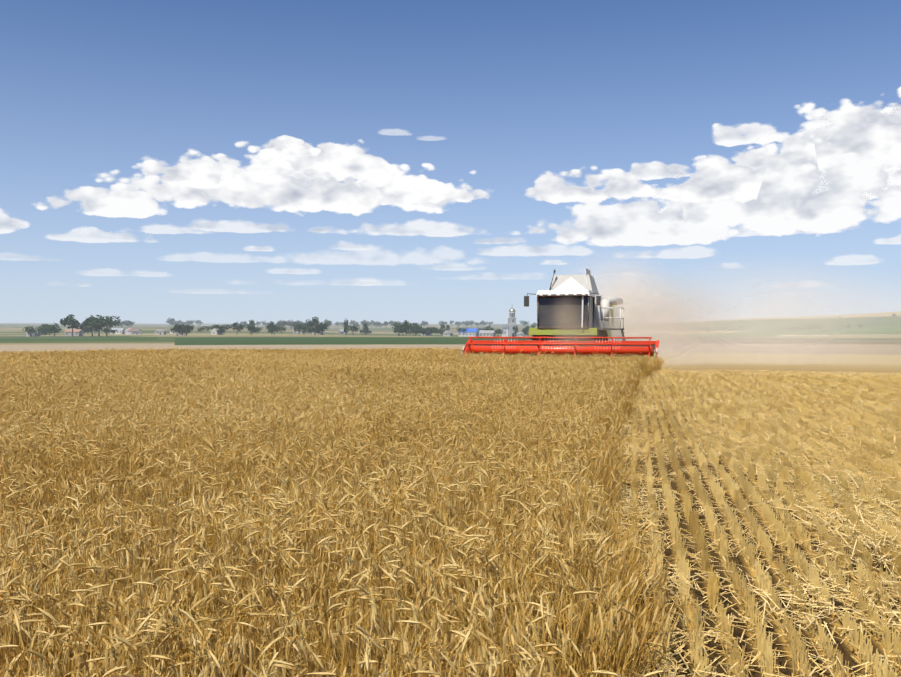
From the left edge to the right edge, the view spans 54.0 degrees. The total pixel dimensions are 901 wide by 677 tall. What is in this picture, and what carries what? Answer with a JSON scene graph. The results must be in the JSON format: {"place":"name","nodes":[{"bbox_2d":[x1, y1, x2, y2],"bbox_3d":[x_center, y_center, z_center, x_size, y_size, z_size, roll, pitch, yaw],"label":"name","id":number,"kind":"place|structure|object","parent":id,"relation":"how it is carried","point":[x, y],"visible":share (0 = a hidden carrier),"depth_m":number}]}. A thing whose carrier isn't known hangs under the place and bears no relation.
{"place":"outdoors","nodes":[
{"label":"outdoors","id":0,"kind":"place"},
{"bbox_2d":[0,254,30,259],"bbox_3d":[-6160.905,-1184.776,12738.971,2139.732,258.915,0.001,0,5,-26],"label":"cloud","id":1,"kind":"structure","parent":0,"point":[9,257],"depth_m":12669.67},
{"bbox_2d":[0,199,48,233],"bbox_3d":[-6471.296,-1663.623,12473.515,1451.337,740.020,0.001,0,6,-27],"label":"cloud","id":2,"kind":"structure","parent":0,"point":[8,224],"depth_m":12581.28},
{"bbox_2d":[6,174,166,217],"bbox_3d":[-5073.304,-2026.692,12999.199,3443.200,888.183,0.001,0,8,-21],"label":"cloud","id":3,"kind":"structure","parent":0,"point":[119,200],"depth_m":13036.96},
{"bbox_2d":[47,226,156,242],"bbox_3d":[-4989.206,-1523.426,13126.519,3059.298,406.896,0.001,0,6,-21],"label":"cloud","id":4,"kind":"structure","parent":0,"point":[93,234],"depth_m":13015.62},
{"bbox_2d":[83,269,166,276],"bbox_3d":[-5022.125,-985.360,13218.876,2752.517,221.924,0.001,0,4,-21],"label":"cloud","id":5,"kind":"structure","parent":0,"point":[106,272],"depth_m":13200.34},
{"bbox_2d":[143,225,207,233],"bbox_3d":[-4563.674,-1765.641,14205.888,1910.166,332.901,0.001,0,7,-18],"label":"cloud","id":6,"kind":"structure","parent":0,"point":[157,229],"depth_m":14207.06},
{"bbox_2d":[90,142,321,203],"bbox_3d":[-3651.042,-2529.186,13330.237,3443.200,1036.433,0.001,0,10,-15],"label":"cloud","id":7,"kind":"structure","parent":0,"point":[203,172],"depth_m":13262.76},
{"bbox_2d":[186,290,243,293],"bbox_3d":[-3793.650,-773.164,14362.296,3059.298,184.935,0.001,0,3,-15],"label":"cloud","id":8,"kind":"structure","parent":0,"point":[212,291],"depth_m":14333.01},
{"bbox_2d":[118,214,356,236],"bbox_3d":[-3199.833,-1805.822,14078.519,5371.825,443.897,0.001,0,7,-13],"label":"cloud","id":9,"kind":"structure","parent":0,"point":[231,226],"depth_m":14047.98},
{"bbox_2d":[244,246,272,250],"bbox_3d":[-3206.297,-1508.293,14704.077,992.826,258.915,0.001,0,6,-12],"label":"cloud","id":10,"kind":"structure","parent":0,"point":[251,248],"depth_m":14705.70},
{"bbox_2d":[165,251,352,262],"bbox_3d":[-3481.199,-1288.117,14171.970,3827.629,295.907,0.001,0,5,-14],"label":"cloud","id":11,"kind":"structure","parent":0,"point":[206,257],"depth_m":14104.53},
{"bbox_2d":[235,135,313,150],"bbox_3d":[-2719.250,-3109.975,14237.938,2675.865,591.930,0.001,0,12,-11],"label":"cloud","id":12,"kind":"structure","parent":0,"point":[281,140],"depth_m":14220.35},
{"bbox_2d":[269,269,318,273],"bbox_3d":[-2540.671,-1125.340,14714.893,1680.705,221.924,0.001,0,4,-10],"label":"cloud","id":13,"kind":"structure","parent":0,"point":[291,271],"depth_m":14706.16},
{"bbox_2d":[79,141,574,239],"bbox_3d":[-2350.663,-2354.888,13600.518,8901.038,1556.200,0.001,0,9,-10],"label":"cloud","id":14,"kind":"structure","parent":0,"point":[258,183],"depth_m":13548.04},
{"bbox_2d":[281,242,373,253],"bbox_3d":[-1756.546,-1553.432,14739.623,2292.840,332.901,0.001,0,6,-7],"label":"cloud","id":15,"kind":"structure","parent":0,"point":[344,246],"depth_m":14750.62},
{"bbox_2d":[197,140,467,200],"bbox_3d":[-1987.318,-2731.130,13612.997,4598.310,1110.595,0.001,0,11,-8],"label":"cloud","id":16,"kind":"structure","parent":0,"point":[339,162],"depth_m":13644.00},
{"bbox_2d":[355,280,381,285],"bbox_3d":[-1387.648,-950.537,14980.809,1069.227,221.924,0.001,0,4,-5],"label":"cloud","id":17,"kind":"structure","parent":0,"point":[367,282],"depth_m":14980.61},
{"bbox_2d":[290,163,488,215],"bbox_3d":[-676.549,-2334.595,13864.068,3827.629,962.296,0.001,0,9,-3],"label":"cloud","id":18,"kind":"structure","parent":0,"point":[408,189],"depth_m":13881.46},
{"bbox_2d":[384,130,409,134],"bbox_3d":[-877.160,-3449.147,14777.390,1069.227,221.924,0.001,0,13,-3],"label":"cloud","id":19,"kind":"structure","parent":0,"point":[392,132],"depth_m":14775.85},
{"bbox_2d":[227,246,606,274],"bbox_3d":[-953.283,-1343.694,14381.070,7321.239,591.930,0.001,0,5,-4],"label":"cloud","id":20,"kind":"structure","parent":0,"point":[369,256],"depth_m":14368.98},
{"bbox_2d":[345,219,536,237],"bbox_3d":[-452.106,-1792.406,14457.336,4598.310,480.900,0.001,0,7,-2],"label":"cloud","id":21,"kind":"structure","parent":0,"point":[429,228],"depth_m":14455.61},
{"bbox_2d":[0,311,900,676],"bbox_3d":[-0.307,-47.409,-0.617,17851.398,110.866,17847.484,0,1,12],"label":"terrain","id":22,"kind":"structure","parent":0,"point":[12,337],"depth_m":43.48},
{"bbox_2d":[22,326,35,336],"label":"tree","id":23,"kind":"object","parent":22,"relation":"on","point":[29,329],"visible":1,"depth_m":684.91},
{"bbox_2d":[26,329,39,336],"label":"house","id":24,"kind":"structure","parent":22,"relation":"on","point":[37,333],"depth_m":690.46},
{"bbox_2d":[36,326,48,333],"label":"tree","id":25,"kind":"object","parent":22,"relation":"on","point":[41,329],"visible":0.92,"depth_m":697.47},
{"bbox_2d":[48,322,61,335],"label":"tree","id":26,"kind":"object","parent":22,"relation":"on","point":[52,327],"visible":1,"depth_m":682.53},
{"bbox_2d":[60,314,80,336],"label":"tree","id":27,"kind":"object","parent":22,"relation":"on","point":[69,320],"visible":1,"depth_m":641.65},
{"bbox_2d":[64,329,82,335],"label":"house","id":28,"kind":"structure","parent":22,"relation":"on","point":[76,332],"depth_m":693.77},
{"bbox_2d":[79,315,100,335],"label":"tree","id":29,"kind":"object","parent":22,"relation":"on","point":[86,323],"visible":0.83,"depth_m":650.89},
{"bbox_2d":[87,315,107,335],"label":"tree","id":30,"kind":"object","parent":22,"relation":"on","point":[99,316],"visible":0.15,"depth_m":664.11},
{"bbox_2d":[93,315,120,335],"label":"tree","id":31,"kind":"object","parent":22,"relation":"on","point":[108,320],"visible":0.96,"depth_m":650.90},
{"bbox_2d":[110,328,124,333],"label":"house","id":32,"kind":"structure","parent":22,"relation":"on","point":[120,330],"depth_m":824.55},
{"bbox_2d":[127,328,140,334],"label":"house","id":33,"kind":"structure","parent":22,"relation":"on","point":[133,331],"depth_m":757.98},
{"bbox_2d":[155,328,166,334],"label":"house","id":34,"kind":"structure","parent":22,"relation":"on","point":[162,331],"depth_m":737.25},
{"bbox_2d":[170,323,183,335],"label":"tree","id":35,"kind":"object","parent":22,"relation":"on","point":[177,327],"visible":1,"depth_m":628.17},
{"bbox_2d":[173,331,185,334],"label":"house","id":36,"kind":"structure","parent":22,"relation":"on","point":[175,333],"depth_m":691.51},
{"bbox_2d":[178,323,193,335],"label":"tree","id":37,"kind":"object","parent":22,"relation":"on","point":[189,327],"visible":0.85,"depth_m":636.92},
{"bbox_2d":[210,328,223,334],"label":"house","id":38,"kind":"structure","parent":22,"relation":"on","point":[213,331],"depth_m":699.08},
{"bbox_2d":[217,324,231,331],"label":"tree","id":39,"kind":"object","parent":22,"relation":"on","point":[221,327],"visible":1,"depth_m":696.82},
{"bbox_2d":[231,321,243,330],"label":"tree","id":40,"kind":"object","parent":22,"relation":"on","point":[240,326],"visible":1,"depth_m":708.28},
{"bbox_2d":[243,323,254,330],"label":"tree","id":41,"kind":"object","parent":22,"relation":"on","point":[249,327],"visible":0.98,"depth_m":695.32},
{"bbox_2d":[249,320,254,334],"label":"tree","id":42,"kind":"object","parent":22,"relation":"on","point":[252,322],"visible":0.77,"depth_m":716.21},
{"bbox_2d":[254,327,262,332],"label":"tree","id":43,"kind":"object","parent":22,"relation":"on","point":[256,329],"visible":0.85,"depth_m":718.54},
{"bbox_2d":[269,321,274,332],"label":"tree","id":44,"kind":"object","parent":22,"relation":"on","point":[272,325],"visible":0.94,"depth_m":703.82},
{"bbox_2d":[269,326,279,334],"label":"tree","id":45,"kind":"object","parent":22,"relation":"on","point":[275,328],"visible":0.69,"depth_m":705.49},
{"bbox_2d":[278,320,286,326],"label":"tree","id":46,"kind":"object","parent":22,"relation":"on","point":[283,322],"visible":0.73,"depth_m":1441.26},
{"bbox_2d":[278,326,286,333],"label":"tree","id":47,"kind":"object","parent":22,"relation":"on","point":[283,328],"visible":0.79,"depth_m":745.76},
{"bbox_2d":[293,329,301,333],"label":"house","id":48,"kind":"structure","parent":22,"relation":"on","point":[296,332],"depth_m":836.10},
{"bbox_2d":[295,323,307,331],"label":"tree","id":49,"kind":"object","parent":22,"relation":"on","point":[301,327],"visible":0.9,"depth_m":701.92},
{"bbox_2d":[308,321,313,332],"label":"tree","id":50,"kind":"object","parent":22,"relation":"on","point":[309,326],"visible":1,"depth_m":668.53},
{"bbox_2d":[312,317,319,334],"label":"tree","id":51,"kind":"object","parent":22,"relation":"on","point":[316,321],"visible":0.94,"depth_m":681.38},
{"bbox_2d":[309,331,323,334],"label":"house","id":52,"kind":"structure","parent":22,"relation":"on","point":[316,333],"depth_m":731.24},
{"bbox_2d":[316,322,329,334],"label":"tree","id":53,"kind":"object","parent":22,"relation":"on","point":[322,327],"visible":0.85,"depth_m":690.52},
{"bbox_2d":[322,319,332,326],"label":"tree","id":54,"kind":"object","parent":22,"relation":"on","point":[327,322],"visible":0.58,"depth_m":1463.65},
{"bbox_2d":[338,329,347,334],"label":"house","id":55,"kind":"structure","parent":22,"relation":"on","point":[341,332],"depth_m":805.61},
{"bbox_2d":[343,319,348,334],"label":"tree","id":56,"kind":"object","parent":22,"relation":"on","point":[345,326],"visible":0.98,"depth_m":674.66},
{"bbox_2d":[347,325,359,332],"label":"tree","id":57,"kind":"object","parent":22,"relation":"on","point":[353,328],"visible":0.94,"depth_m":693.97},
{"bbox_2d":[362,323,366,334],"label":"tree","id":58,"kind":"object","parent":22,"relation":"on","point":[365,328],"visible":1,"depth_m":853.33},
{"bbox_2d":[393,326,403,335],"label":"tree","id":59,"kind":"object","parent":22,"relation":"on","point":[397,330],"visible":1,"depth_m":684.18},
{"bbox_2d":[390,322,407,335],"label":"tree","id":60,"kind":"object","parent":22,"relation":"on","point":[395,325],"visible":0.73,"depth_m":707.30},
{"bbox_2d":[403,320,409,335],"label":"tree","id":61,"kind":"object","parent":22,"relation":"on","point":[406,322],"visible":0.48,"depth_m":724.58},
{"bbox_2d":[408,323,421,335],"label":"tree","id":62,"kind":"object","parent":22,"relation":"on","point":[410,324],"visible":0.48,"depth_m":762.52},
{"bbox_2d":[410,326,421,335],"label":"tree","id":63,"kind":"object","parent":22,"relation":"on","point":[413,329],"visible":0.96,"depth_m":746.14},
{"bbox_2d":[426,327,437,333],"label":"tree","id":64,"kind":"object","parent":22,"relation":"on","point":[432,329],"visible":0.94,"depth_m":778.81},
{"bbox_2d":[440,323,444,334],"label":"tree","id":65,"kind":"object","parent":22,"relation":"on","point":[442,326],"visible":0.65,"depth_m":912.14},
{"bbox_2d":[443,330,452,335],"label":"house","id":66,"kind":"structure","parent":22,"relation":"on","point":[447,333],"depth_m":758.04},
{"bbox_2d":[458,328,478,336],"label":"blue house","id":67,"kind":"structure","parent":22,"relation":"on","point":[471,332],"depth_m":766.17},
{"bbox_2d":[479,330,495,336],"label":"house","id":68,"kind":"structure","parent":22,"relation":"on","point":[486,333],"depth_m":736.30},
{"bbox_2d":[495,328,503,334],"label":"tree","id":69,"kind":"object","parent":22,"relation":"on","point":[498,331],"visible":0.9,"depth_m":757.36},
{"bbox_2d":[502,305,516,336],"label":"church tower","id":70,"kind":"structure","parent":22,"relation":"on","point":[508,329],"depth_m":792.52},
{"bbox_2d":[513,326,517,336],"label":"tree","id":71,"kind":"object","parent":22,"relation":"on","point":[515,330],"visible":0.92,"depth_m":727.28},
{"bbox_2d":[516,331,526,336],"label":"house","id":72,"kind":"structure","parent":22,"relation":"on","point":[520,334],"depth_m":718.86},
{"bbox_2d":[519,320,528,327],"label":"tree","id":73,"kind":"object","parent":22,"relation":"on","point":[524,322],"visible":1,"depth_m":2114.03},
{"bbox_2d":[521,325,534,333],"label":"tree","id":74,"kind":"object","parent":22,"relation":"on","point":[527,328],"visible":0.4,"depth_m":689.07},
{"bbox_2d":[459,268,658,367],"bbox_3d":[6.084,-1.007,44.247,9.000,4.958,11.602,0,1,16],"label":"combine harvester","id":75,"kind":"object","parent":22,"relation":"on","point":[594,307],"visible":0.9,"depth_m":41.37},
{"bbox_2d":[0,0,900,323],"label":"sky","id":76,"kind":"structure","parent":0,"point":[510,93]},
{"bbox_2d":[433,264,472,270],"bbox_3d":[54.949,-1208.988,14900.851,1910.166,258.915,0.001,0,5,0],"label":"cloud","id":77,"kind":"structure","parent":0,"point":[458,267],"depth_m":14902.17},
{"bbox_2d":[476,238,519,243],"bbox_3d":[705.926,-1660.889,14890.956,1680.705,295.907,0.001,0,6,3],"label":"cloud","id":78,"kind":"structure","parent":0,"point":[499,241],"depth_m":14887.62},
{"bbox_2d":[388,266,645,284],"bbox_3d":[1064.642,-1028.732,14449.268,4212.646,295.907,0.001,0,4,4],"label":"cloud","id":79,"kind":"structure","parent":0,"point":[536,273],"depth_m":14364.56},
{"bbox_2d":[443,239,594,262],"bbox_3d":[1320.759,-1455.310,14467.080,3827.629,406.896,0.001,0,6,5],"label":"cloud","id":80,"kind":"structure","parent":0,"point":[547,250],"depth_m":14462.10},
{"bbox_2d":[542,260,566,264],"bbox_3d":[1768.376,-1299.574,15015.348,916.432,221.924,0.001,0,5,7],"label":"cloud","id":81,"kind":"structure","parent":0,"point":[555,262],"depth_m":15015.82},
{"bbox_2d":[550,294,585,338],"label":"dust cloud","id":82,"kind":"structure","parent":0,"point":[566,317],"depth_m":39.38},
{"bbox_2d":[549,313,607,350],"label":"dust cloud","id":83,"kind":"structure","parent":0,"point":[566,331],"depth_m":39.67},
{"bbox_2d":[491,158,695,216],"bbox_3d":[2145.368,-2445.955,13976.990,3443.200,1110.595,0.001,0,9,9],"label":"cloud","id":84,"kind":"structure","parent":0,"point":[619,183],"depth_m":13973.11},
{"bbox_2d":[546,247,689,363],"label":"dust cloud","id":85,"kind":"structure","parent":0,"point":[616,290],"depth_m":51.13},
{"bbox_2d":[435,175,818,268],"bbox_3d":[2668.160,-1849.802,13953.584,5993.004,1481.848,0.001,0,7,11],"label":"cloud","id":86,"kind":"structure","parent":0,"point":[644,221],"depth_m":13919.04},
{"bbox_2d":[624,273,642,277],"bbox_3d":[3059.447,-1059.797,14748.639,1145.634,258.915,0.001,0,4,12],"label":"cloud","id":87,"kind":"structure","parent":0,"point":[632,275],"depth_m":14753.36},
{"bbox_2d":[591,243,712,262],"bbox_3d":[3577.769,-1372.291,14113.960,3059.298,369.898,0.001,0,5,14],"label":"cloud","id":88,"kind":"structure","parent":0,"point":[694,252],"depth_m":14083.73},
{"bbox_2d":[595,265,745,365],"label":"dust cloud","id":89,"kind":"structure","parent":0,"point":[673,326],"depth_m":45.84},
{"bbox_2d":[595,179,752,230],"bbox_3d":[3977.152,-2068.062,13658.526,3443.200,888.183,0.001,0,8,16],"label":"cloud","id":90,"kind":"structure","parent":0,"point":[689,205],"depth_m":13735.99},
{"bbox_2d":[629,154,722,180],"bbox_3d":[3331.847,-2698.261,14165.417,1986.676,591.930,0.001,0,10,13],"label":"cloud","id":91,"kind":"structure","parent":0,"point":[653,170],"depth_m":14167.96},
{"bbox_2d":[571,103,900,273],"bbox_3d":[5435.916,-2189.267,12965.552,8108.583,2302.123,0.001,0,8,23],"label":"cloud","id":92,"kind":"structure","parent":0,"point":[791,199],"depth_m":13035.19},
{"bbox_2d":[606,119,870,220],"bbox_3d":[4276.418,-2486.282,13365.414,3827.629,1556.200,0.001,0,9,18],"label":"cloud","id":93,"kind":"structure","parent":0,"point":[715,178],"depth_m":13431.48},
{"bbox_2d":[719,258,760,267],"bbox_3d":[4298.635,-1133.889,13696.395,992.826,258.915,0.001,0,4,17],"label":"cloud","id":94,"kind":"structure","parent":0,"point":[731,265],"depth_m":13682.95},
{"bbox_2d":[694,122,787,157],"bbox_3d":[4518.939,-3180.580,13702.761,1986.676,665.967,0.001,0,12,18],"label":"cloud","id":95,"kind":"structure","parent":0,"point":[742,134],"depth_m":13709.85},
{"bbox_2d":[599,251,900,365],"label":"dust cloud","id":96,"kind":"structure","parent":0,"point":[762,328],"depth_m":50.30},
{"bbox_2d":[690,105,900,198],"bbox_3d":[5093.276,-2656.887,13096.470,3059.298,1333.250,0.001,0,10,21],"label":"cloud","id":97,"kind":"structure","parent":0,"point":[800,156],"depth_m":13162.75},
{"bbox_2d":[777,281,820,286],"bbox_3d":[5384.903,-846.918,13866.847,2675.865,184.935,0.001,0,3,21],"label":"cloud","id":98,"kind":"structure","parent":0,"point":[805,285],"depth_m":13814.64},
{"bbox_2d":[731,217,873,236],"bbox_3d":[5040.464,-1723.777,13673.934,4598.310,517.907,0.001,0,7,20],"label":"cloud","id":99,"kind":"structure","parent":0,"point":[744,232],"depth_m":13811.15},
{"bbox_2d":[743,99,900,203],"bbox_3d":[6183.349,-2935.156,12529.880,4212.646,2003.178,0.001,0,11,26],"label":"cloud","id":100,"kind":"structure","parent":0,"point":[858,130],"depth_m":12698.95},
{"bbox_2d":[777,100,900,223],"bbox_3d":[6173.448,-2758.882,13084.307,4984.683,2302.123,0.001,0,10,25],"label":"cloud","id":101,"kind":"structure","parent":0,"point":[895,177],"depth_m":13313.15},
{"bbox_2d":[787,261,900,363],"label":"dust cloud","id":102,"kind":"structure","parent":0,"point":[850,324],"depth_m":59.16},
{"bbox_2d":[826,255,885,265],"bbox_3d":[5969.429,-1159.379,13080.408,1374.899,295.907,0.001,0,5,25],"label":"cloud","id":103,"kind":"structure","parent":0,"point":[858,259],"depth_m":13075.70},
{"bbox_2d":[875,235,900,243],"bbox_3d":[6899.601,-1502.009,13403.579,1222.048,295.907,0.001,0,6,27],"label":"cloud","id":104,"kind":"structure","parent":0,"point":[895,240],"depth_m":13495.22},
{"bbox_2d":[897,87,900,97],"bbox_3d":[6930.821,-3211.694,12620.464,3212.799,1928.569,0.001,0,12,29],"label":"cloud","id":105,"kind":"structure","parent":0,"point":[899,91],"depth_m":12779.75}
]}

